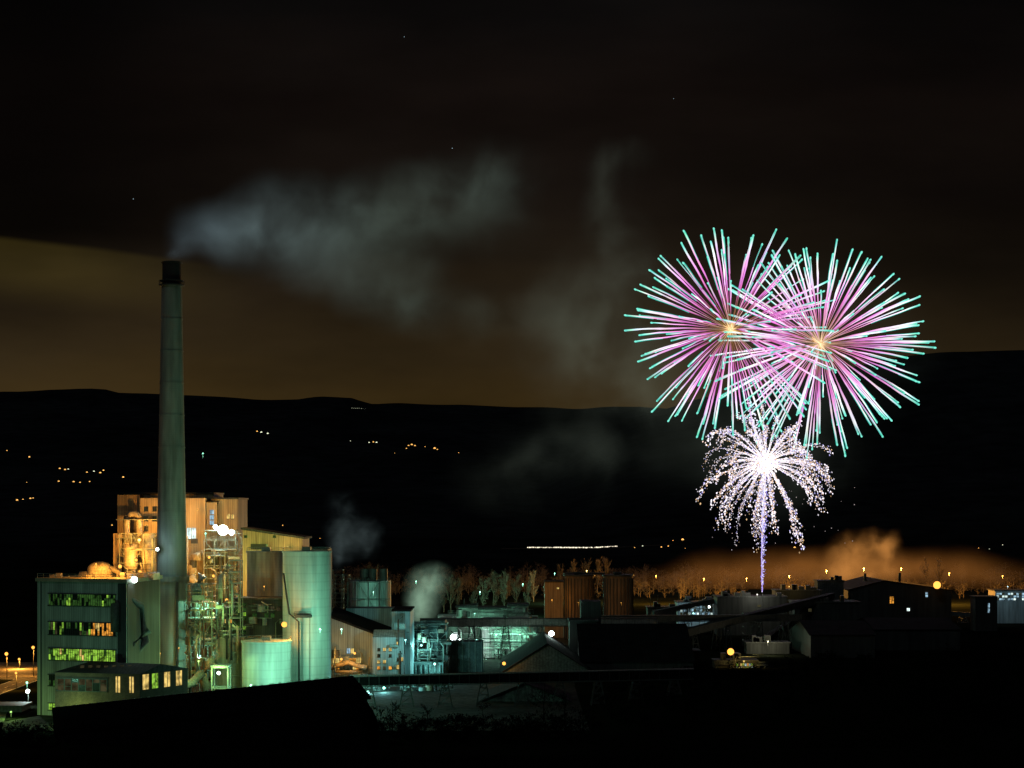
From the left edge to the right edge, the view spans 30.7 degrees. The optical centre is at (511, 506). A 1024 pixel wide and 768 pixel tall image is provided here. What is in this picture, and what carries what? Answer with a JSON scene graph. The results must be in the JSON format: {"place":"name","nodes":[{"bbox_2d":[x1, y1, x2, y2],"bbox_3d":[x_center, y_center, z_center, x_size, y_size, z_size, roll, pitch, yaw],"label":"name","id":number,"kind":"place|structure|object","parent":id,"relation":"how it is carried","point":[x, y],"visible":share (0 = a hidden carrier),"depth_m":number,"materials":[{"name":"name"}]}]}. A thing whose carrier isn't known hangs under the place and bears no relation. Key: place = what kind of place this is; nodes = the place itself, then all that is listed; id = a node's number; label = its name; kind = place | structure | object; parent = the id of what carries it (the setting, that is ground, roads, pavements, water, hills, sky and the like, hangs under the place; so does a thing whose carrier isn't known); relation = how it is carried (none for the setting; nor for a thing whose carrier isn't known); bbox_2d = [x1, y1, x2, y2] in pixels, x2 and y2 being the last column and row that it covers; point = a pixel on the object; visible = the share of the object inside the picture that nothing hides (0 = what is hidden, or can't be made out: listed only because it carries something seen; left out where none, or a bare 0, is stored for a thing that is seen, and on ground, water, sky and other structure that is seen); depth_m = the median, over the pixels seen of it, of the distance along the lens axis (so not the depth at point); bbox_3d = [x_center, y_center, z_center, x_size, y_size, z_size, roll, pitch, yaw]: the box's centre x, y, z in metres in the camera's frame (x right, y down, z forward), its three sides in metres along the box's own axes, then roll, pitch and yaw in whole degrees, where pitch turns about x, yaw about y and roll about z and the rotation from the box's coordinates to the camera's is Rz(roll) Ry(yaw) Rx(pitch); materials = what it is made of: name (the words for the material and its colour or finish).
{"place":"outdoors","nodes":[
{"label":"outdoors","id":0,"kind":"place"},
{"bbox_2d":[0,677,36,693],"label":"access road","id":1,"kind":"structure","parent":0,"point":[10,685],"depth_m":636.65,"materials":[{"name":"asphalt"}]},
{"bbox_2d":[0,350,1023,767],"bbox_3d":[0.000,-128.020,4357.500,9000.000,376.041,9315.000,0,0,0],"label":"ground","id":2,"kind":"structure","parent":0,"point":[934,474],"depth_m":2421.17,"materials":[{"name":"black plant"}]},
{"bbox_2d":[0,712,6,726],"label":"grass verge","id":3,"kind":"object","parent":2,"relation":"on","point":[2,716],"depth_m":533.58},
{"bbox_2d":[0,702,31,711],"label":"store","id":4,"kind":"structure","parent":2,"relation":"on","point":[14,706],"depth_m":545.00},
{"bbox_2d":[0,662,36,676],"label":"lorry park","id":5,"kind":"structure","parent":2,"relation":"on","point":[8,669],"depth_m":687.59,"materials":[{"name":"asphalt"}]},
{"bbox_2d":[52,675,377,750],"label":"clinker store","id":6,"kind":"structure","parent":2,"relation":"on","point":[335,713],"depth_m":461.87,"materials":[{"name":"metal"}]},
{"bbox_2d":[0,619,589,730],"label":"works yard","id":7,"kind":"structure","parent":2,"relation":"on","point":[464,699],"depth_m":563.10,"materials":[{"name":"concrete"}]},
{"bbox_2d":[37,579,158,714],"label":"walls","id":8,"kind":"structure","parent":7,"relation":"on","point":[75,614],"depth_m":534.91,"materials":[{"name":"metal"}]},
{"bbox_2d":[40,581,41,714],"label":"downpipes","id":9,"kind":"object","parent":8,"relation":"attached to","point":[40,647],"visible":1,"depth_m":537.40,"materials":[{"name":"metal"}]},
{"bbox_2d":[48,593,115,710],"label":"window frames","id":10,"kind":"structure","parent":8,"relation":"attached to","point":[97,600],"depth_m":532.84,"materials":[{"name":"metal"}]},
{"bbox_2d":[51,622,87,634],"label":"window","id":11,"kind":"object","parent":10,"relation":"attached to","point":[56,628],"visible":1,"depth_m":535.75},
{"bbox_2d":[49,594,114,709],"bbox_3d":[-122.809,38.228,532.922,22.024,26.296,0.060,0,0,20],"label":"windows","id":12,"kind":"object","parent":10,"relation":"in","point":[85,597],"visible":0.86,"depth_m":533.37,"materials":[{"name":"glass"}]},
{"bbox_2d":[91,623,112,635],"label":"orange glass window","id":13,"kind":"structure","parent":10,"relation":"attached to","point":[103,631],"depth_m":530.58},
{"bbox_2d":[37,571,156,578],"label":"roof rails","id":14,"kind":"object","parent":8,"relation":"on","point":[139,575],"visible":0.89,"depth_m":532.05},
{"bbox_2d":[35,573,162,582],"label":"roof edge","id":15,"kind":"object","parent":8,"relation":"on","point":[74,578],"visible":0.71,"depth_m":533.41,"materials":[{"name":"metal"}]},
{"bbox_2d":[49,561,159,579],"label":"roof tanks","id":16,"kind":"object","parent":8,"relation":"on","point":[105,568],"visible":0.78,"depth_m":542.73,"materials":[{"name":"metal"}]},
{"bbox_2d":[110,598,150,652],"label":"side ducts","id":17,"kind":"object","parent":8,"relation":"attached to","point":[115,620],"visible":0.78,"depth_m":534.99,"materials":[{"name":"metal"}]},
{"bbox_2d":[118,579,159,663],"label":"side cladding","id":18,"kind":"structure","parent":8,"relation":"attached to","point":[147,593],"depth_m":538.70,"materials":[{"name":"metal"}]},
{"bbox_2d":[55,662,188,706],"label":"brick office block","id":19,"kind":"structure","parent":7,"relation":"on","point":[89,682],"depth_m":512.47,"materials":[{"name":"brick"}]},
{"bbox_2d":[56,672,167,692],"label":"window frames","id":20,"kind":"structure","parent":19,"relation":"in","point":[167,672],"depth_m":511.83,"materials":[{"name":"metal"}]},
{"bbox_2d":[152,673,157,688],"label":"glass window green","id":21,"kind":"structure","parent":19,"relation":"in","point":[153,675],"depth_m":512.96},
{"bbox_2d":[143,670,181,689],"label":"glass window yellow","id":22,"kind":"structure","parent":19,"relation":"in","point":[178,673],"depth_m":517.23,"materials":[{"name":"glass"}]},
{"bbox_2d":[156,261,189,692],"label":"factory chimney","id":23,"kind":"object","parent":7,"relation":"on","point":[171,567],"visible":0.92,"depth_m":596.46,"materials":[{"name":"concrete"}]},
{"bbox_2d":[113,492,248,677],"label":"preheater tower","id":24,"kind":"structure","parent":7,"relation":"on","point":[136,513],"depth_m":650.00,"materials":[{"name":"metal"}]},
{"bbox_2d":[187,528,195,538],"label":"window","id":25,"kind":"structure","parent":24,"relation":"in","point":[188,529],"depth_m":649.71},
{"bbox_2d":[218,525,227,534],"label":"flood lamp","id":26,"kind":"object","parent":24,"relation":"attached to","point":[222,529],"visible":1,"depth_m":641.78,"materials":[{"name":"metal"}]},
{"bbox_2d":[186,560,242,691],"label":"scaffolding","id":27,"kind":"object","parent":7,"relation":"on","point":[212,602],"visible":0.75,"depth_m":587.87,"materials":[{"name":"metal"}]},
{"bbox_2d":[186,574,252,626],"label":"walk rails","id":28,"kind":"object","parent":27,"relation":"on","point":[193,589],"visible":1,"depth_m":585.83,"materials":[{"name":"metal"}]},
{"bbox_2d":[189,564,242,689],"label":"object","id":29,"kind":"object","parent":7,"relation":"on","point":[197,659],"visible":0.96,"depth_m":586.06,"materials":[{"name":"metal"}]},
{"bbox_2d":[210,664,231,689],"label":"steel trestle","id":30,"kind":"object","parent":7,"relation":"on","point":[214,666],"visible":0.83,"depth_m":557.06,"materials":[{"name":"metal"}]},
{"bbox_2d":[212,632,244,689],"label":"cement silo","id":31,"kind":"object","parent":7,"relation":"on","point":[219,656],"visible":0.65,"depth_m":585.69,"materials":[{"name":"metal"}]},
{"bbox_2d":[188,564,230,690],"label":"ducts","id":32,"kind":"object","parent":31,"relation":"on","point":[200,677],"visible":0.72,"depth_m":587.13,"materials":[{"name":"metal"}]},
{"bbox_2d":[184,571,282,692],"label":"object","id":33,"kind":"object","parent":7,"relation":"on","point":[192,629],"visible":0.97,"depth_m":584.85,"materials":[{"name":"metal"}]},
{"bbox_2d":[188,580,282,686],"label":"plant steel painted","id":34,"kind":"object","parent":7,"relation":"on","point":[201,597],"visible":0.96,"depth_m":586.23,"materials":[{"name":"metal"}]},
{"bbox_2d":[223,600,282,639],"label":"walls","id":35,"kind":"structure","parent":7,"relation":"on","point":[260,629],"depth_m":590.00,"materials":[{"name":"metal"}]},
{"bbox_2d":[236,603,278,634],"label":"window frames","id":36,"kind":"structure","parent":35,"relation":"attached to","point":[244,611],"depth_m":589.83,"materials":[{"name":"metal"}]},
{"bbox_2d":[237,603,274,633],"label":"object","id":37,"kind":"object","parent":36,"relation":"attached to","point":[253,615],"visible":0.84,"depth_m":589.88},
{"bbox_2d":[234,596,282,599],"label":"roof","id":38,"kind":"structure","parent":35,"relation":"on","point":[262,598],"depth_m":589.60,"materials":[{"name":"metal"}]},
{"bbox_2d":[241,635,291,686],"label":"cement silo","id":39,"kind":"object","parent":7,"relation":"on","point":[266,660],"visible":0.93,"depth_m":565.54,"materials":[{"name":"metal"}]},
{"bbox_2d":[246,547,286,595],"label":"cement silo","id":40,"kind":"object","parent":7,"relation":"on","point":[265,566],"visible":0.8,"depth_m":600.32,"materials":[{"name":"metal"}]},
{"bbox_2d":[243,530,308,595],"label":"walls","id":41,"kind":"structure","parent":7,"relation":"on","point":[279,541],"depth_m":640.00,"materials":[{"name":"metal"}]},
{"bbox_2d":[251,544,266,548],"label":"louvres","id":42,"kind":"object","parent":41,"relation":"attached to","point":[255,546],"visible":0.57,"depth_m":639.80,"materials":[{"name":"metal"}]},
{"bbox_2d":[241,527,311,538],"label":"roof","id":43,"kind":"structure","parent":41,"relation":"on","point":[274,532],"depth_m":641.22,"materials":[{"name":"metal"}]},
{"bbox_2d":[282,547,331,681],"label":"cement silo","id":44,"kind":"object","parent":7,"relation":"on","point":[306,594],"visible":0.96,"depth_m":578.32,"materials":[{"name":"metal"}]},
{"bbox_2d":[311,548,331,612],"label":"annex","id":45,"kind":"object","parent":7,"relation":"on","point":[329,549],"visible":0.07,"depth_m":658.09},
{"bbox_2d":[332,569,390,608],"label":"raw meal silo","id":46,"kind":"object","parent":7,"relation":"on","point":[359,592],"visible":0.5,"depth_m":794.00,"materials":[{"name":"metal"}]},
{"bbox_2d":[331,606,452,690],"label":"packing plant","id":47,"kind":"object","parent":7,"relation":"on","point":[373,638],"visible":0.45,"depth_m":639.78,"materials":[{"name":"metal"}]},
{"bbox_2d":[333,642,402,668],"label":"glass window yellow","id":48,"kind":"structure","parent":47,"relation":"in","point":[352,649],"depth_m":639.95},
{"bbox_2d":[335,648,402,669],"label":"window frames","id":49,"kind":"structure","parent":47,"relation":"in","point":[348,648],"depth_m":631.87,"materials":[{"name":"metal"}]},
{"bbox_2d":[385,701,400,729],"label":"bare tree","id":50,"kind":"object","parent":7,"relation":"on","point":[395,709],"visible":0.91,"depth_m":500.01,"materials":[{"name":"black plant"}]},
{"bbox_2d":[419,704,433,724],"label":"bare tree","id":51,"kind":"object","parent":7,"relation":"on","point":[426,712],"visible":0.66,"depth_m":504.83,"materials":[{"name":"black plant"}]},
{"bbox_2d":[414,619,483,673],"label":"filter tower","id":52,"kind":"structure","parent":7,"relation":"on","point":[466,655],"depth_m":667.65,"materials":[{"name":"metal"}]},
{"bbox_2d":[459,627,480,639],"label":"storage silo","id":53,"kind":"object","parent":7,"relation":"on","point":[463,629],"visible":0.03,"depth_m":755.99,"materials":[{"name":"white paint"}]},
{"bbox_2d":[438,606,537,650],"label":"walls","id":54,"kind":"structure","parent":7,"relation":"on","point":[472,615],"depth_m":774.00,"materials":[{"name":"white paint"}]},
{"bbox_2d":[455,602,528,609],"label":"roof","id":55,"kind":"structure","parent":54,"relation":"on","point":[493,607],"depth_m":773.00,"materials":[{"name":"metal"}]},
{"bbox_2d":[458,598,525,659],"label":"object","id":56,"kind":"object","parent":7,"relation":"on","point":[495,642],"visible":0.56,"depth_m":735.89,"materials":[{"name":"metal"}]},
{"bbox_2d":[451,608,534,658],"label":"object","id":57,"kind":"object","parent":7,"relation":"on","point":[468,615],"visible":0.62,"depth_m":734.69,"materials":[{"name":"metal"}]},
{"bbox_2d":[454,608,532,656],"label":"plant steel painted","id":58,"kind":"object","parent":57,"relation":"on","point":[458,613],"visible":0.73,"depth_m":734.87,"materials":[{"name":"metal"}]},
{"bbox_2d":[448,610,535,652],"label":"walk rails","id":59,"kind":"object","parent":58,"relation":"attached to","point":[508,612],"visible":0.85,"depth_m":769.00,"materials":[{"name":"metal"}]},
{"bbox_2d":[482,617,504,657],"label":"storage silo","id":60,"kind":"object","parent":7,"relation":"on","point":[485,632],"visible":0.27,"depth_m":741.17,"materials":[{"name":"white paint"}]},
{"bbox_2d":[456,628,535,658],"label":"pipe rack","id":61,"kind":"object","parent":7,"relation":"on","point":[496,650],"visible":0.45,"depth_m":734.61,"materials":[{"name":"metal"}]},
{"bbox_2d":[506,617,530,653],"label":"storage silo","id":62,"kind":"object","parent":7,"relation":"on","point":[517,637],"visible":0.41,"depth_m":741.00,"materials":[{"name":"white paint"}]},
{"bbox_2d":[350,668,693,706],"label":"conveyor gallery","id":63,"kind":"object","parent":7,"relation":"on","point":[594,676],"visible":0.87,"depth_m":559.51,"materials":[{"name":"metal"}]},
{"bbox_2d":[478,682,571,701],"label":"gable shed","id":64,"kind":"structure","parent":7,"relation":"on","point":[504,692],"depth_m":575.00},
{"bbox_2d":[530,627,540,639],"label":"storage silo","id":65,"kind":"object","parent":7,"relation":"on","point":[532,629],"depth_m":756.86,"materials":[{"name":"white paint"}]},
{"bbox_2d":[420,618,657,660],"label":"conveyor gallery","id":66,"kind":"object","parent":7,"relation":"on","point":[508,622],"visible":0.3,"depth_m":726.07,"materials":[{"name":"metal"}]},
{"bbox_2d":[500,632,592,681],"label":"storage shed","id":67,"kind":"structure","parent":7,"relation":"on","point":[543,651],"depth_m":640.00,"materials":[{"name":"metal"}]},
{"bbox_2d":[544,582,562,637],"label":"walls","id":68,"kind":"structure","parent":7,"relation":"on","point":[553,608],"depth_m":855.00,"materials":[{"name":"metal"}]},
{"bbox_2d":[563,572,594,638],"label":"clinker silo","id":69,"kind":"object","parent":7,"relation":"on","point":[578,586],"visible":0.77,"depth_m":844.20,"materials":[{"name":"metal"}]},
{"bbox_2d":[564,572,604,574],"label":"bridge","id":70,"kind":"structure","parent":69,"relation":"attached to","point":[598,573],"depth_m":857.00,"materials":[{"name":"metal"}]},
{"bbox_2d":[602,572,633,614],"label":"clinker silo","id":71,"kind":"object","parent":7,"relation":"on","point":[617,588],"visible":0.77,"depth_m":844.16,"materials":[{"name":"metal"}]},
{"bbox_2d":[576,624,694,669],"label":"storage shed","id":72,"kind":"structure","parent":7,"relation":"on","point":[627,646],"depth_m":667.10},
{"bbox_2d":[568,600,600,659],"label":"transfer tower","id":73,"kind":"structure","parent":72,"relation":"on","point":[590,611],"depth_m":697.61,"materials":[{"name":"metal"}]},
{"bbox_2d":[645,601,675,623],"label":"workshop","id":74,"kind":"structure","parent":7,"relation":"on","point":[655,606],"depth_m":900.00,"materials":[{"name":"metal"}]},
{"bbox_2d":[652,598,713,632],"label":"conveyor gallery","id":75,"kind":"object","parent":7,"relation":"on","point":[685,607],"visible":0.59,"depth_m":883.48,"materials":[{"name":"metal"}]},
{"bbox_2d":[692,648,700,665],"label":"works canteen","id":76,"kind":"structure","parent":7,"relation":"on","point":[696,652],"depth_m":700.00,"materials":[{"name":"metal"}]},
{"bbox_2d":[601,614,801,649],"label":"conveyor gallery","id":77,"kind":"object","parent":7,"relation":"on","point":[711,618],"visible":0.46,"depth_m":782.28,"materials":[{"name":"metal"}]},
{"bbox_2d":[6,408,795,547],"bbox_3d":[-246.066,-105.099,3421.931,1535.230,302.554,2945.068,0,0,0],"label":"village lights","id":78,"kind":"object","parent":2,"relation":"on","point":[268,433],"visible":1,"depth_m":3372.56},
{"bbox_2d":[0,643,1023,748],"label":"foreground shrubs","id":79,"kind":"object","parent":2,"relation":"on","point":[18,735],"visible":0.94,"depth_m":508.46,"materials":[{"name":"black plant"}]},
{"bbox_2d":[368,556,943,612],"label":"poplar trees","id":80,"kind":"object","parent":2,"relation":"on","point":[533,593],"visible":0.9,"depth_m":1059.38,"materials":[{"name":"plant"}]},
{"bbox_2d":[332,559,1023,599],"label":"distant tree belt","id":81,"kind":"object","parent":2,"relation":"on","point":[782,576],"visible":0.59,"depth_m":1409.97,"materials":[{"name":"plant"}]},
{"bbox_2d":[674,596,713,626],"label":"workshop","id":82,"kind":"structure","parent":2,"relation":"on","point":[695,611],"depth_m":930.00,"materials":[{"name":"metal"}]},
{"bbox_2d":[711,652,768,668],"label":"yard store","id":83,"kind":"structure","parent":2,"relation":"on","point":[721,661],"depth_m":685.00,"materials":[{"name":"metal"}]},
{"bbox_2d":[650,590,847,645],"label":"conveyor structure","id":84,"kind":"object","parent":2,"relation":"on","point":[691,599],"visible":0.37,"depth_m":854.85,"materials":[{"name":"metal"}]},
{"bbox_2d":[714,597,786,634],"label":"walls","id":85,"kind":"structure","parent":2,"relation":"on","point":[730,605],"depth_m":870.00,"materials":[{"name":"metal"}]},
{"bbox_2d":[712,595,787,596],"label":"roof","id":86,"kind":"structure","parent":85,"relation":"on","point":[751,596],"depth_m":869.50,"materials":[{"name":"metal"}]},
{"bbox_2d":[721,591,781,595],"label":"roof vents","id":87,"kind":"object","parent":86,"relation":"on","point":[725,593],"visible":1,"depth_m":871.00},
{"bbox_2d":[687,593,834,650],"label":"conveyor gallery","id":88,"kind":"object","parent":2,"relation":"on","point":[695,630],"visible":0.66,"depth_m":792.70,"materials":[{"name":"metal"}]},
{"bbox_2d":[743,635,790,653],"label":"yard store","id":89,"kind":"structure","parent":2,"relation":"on","point":[756,645],"depth_m":760.00,"materials":[{"name":"metal"}]},
{"bbox_2d":[696,400,854,591],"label":"willow firework","id":90,"kind":"object","parent":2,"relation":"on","point":[764,463],"visible":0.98,"depth_m":1297.89},
{"bbox_2d":[762,620,793,641],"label":"conveyor gallery","id":91,"kind":"object","parent":2,"relation":"on","point":[774,633],"visible":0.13,"depth_m":812.50,"materials":[{"name":"metal"}]},
{"bbox_2d":[772,590,820,613],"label":"walls","id":92,"kind":"structure","parent":2,"relation":"on","point":[796,595],"depth_m":910.00,"materials":[{"name":"grey"}]},
{"bbox_2d":[771,589,822,590],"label":"roof","id":93,"kind":"structure","parent":92,"relation":"on","point":[795,590],"depth_m":909.50,"materials":[{"name":"metal"}]},
{"bbox_2d":[781,584,815,589],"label":"roof vents","id":94,"kind":"object","parent":93,"relation":"on","point":[794,587],"visible":1,"depth_m":911.00,"materials":[{"name":"metal"}]},
{"bbox_2d":[710,239,935,458],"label":"peony firework","id":95,"kind":"object","parent":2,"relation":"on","point":[820,344],"visible":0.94,"depth_m":1292.36},
{"bbox_2d":[789,601,859,639],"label":"walls","id":96,"kind":"structure","parent":2,"relation":"on","point":[835,611],"depth_m":820.00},
{"bbox_2d":[788,600,860,602],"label":"roof","id":97,"kind":"structure","parent":96,"relation":"on","point":[844,601],"depth_m":820.25,"materials":[{"name":"metal"}]},
{"bbox_2d":[814,581,843,599],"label":"walls","id":98,"kind":"structure","parent":2,"relation":"on","point":[836,588],"depth_m":930.00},
{"bbox_2d":[790,620,875,657],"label":"storage shed","id":99,"kind":"structure","parent":2,"relation":"on","point":[848,638],"depth_m":741.59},
{"bbox_2d":[844,573,950,619],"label":"kiln hall","id":100,"kind":"structure","parent":2,"relation":"on","point":[878,597],"depth_m":945.00,"materials":[{"name":"metal"}]},
{"bbox_2d":[857,617,961,649],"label":"storage shed","id":101,"kind":"structure","parent":2,"relation":"on","point":[911,633],"depth_m":780.00,"materials":[{"name":"metal"}]},
{"bbox_2d":[951,611,969,622],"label":"conveyor gallery","id":102,"kind":"object","parent":2,"relation":"on","point":[964,614],"visible":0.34,"depth_m":961.66,"materials":[{"name":"metal"}]},
{"bbox_2d":[969,595,998,630],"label":"gatehouse","id":103,"kind":"object","parent":2,"relation":"on","point":[983,612],"visible":0.98,"depth_m":900.00,"materials":[{"name":"metal"}]},
{"bbox_2d":[987,589,1023,622],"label":"office block","id":104,"kind":"structure","parent":2,"relation":"on","point":[1010,605],"depth_m":960.00,"materials":[{"name":"metal"}]},
{"bbox_2d":[0,0,1023,408],"label":"sky","id":105,"kind":"structure","parent":0,"point":[310,190],"materials":[{"name":"black"}]},
{"bbox_2d":[501,544,671,548],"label":"valley road","id":106,"kind":"structure","parent":0,"point":[574,547],"depth_m":2062.50,"materials":[{"name":"asphalt"}]},
{"bbox_2d":[624,227,836,443],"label":"peony firework","id":107,"kind":"object","parent":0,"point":[731,327],"visible":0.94,"depth_m":1293.61},
{"bbox_2d":[818,595,843,600],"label":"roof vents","id":108,"kind":"object","parent":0,"point":[827,598],"visible":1,"depth_m":821.00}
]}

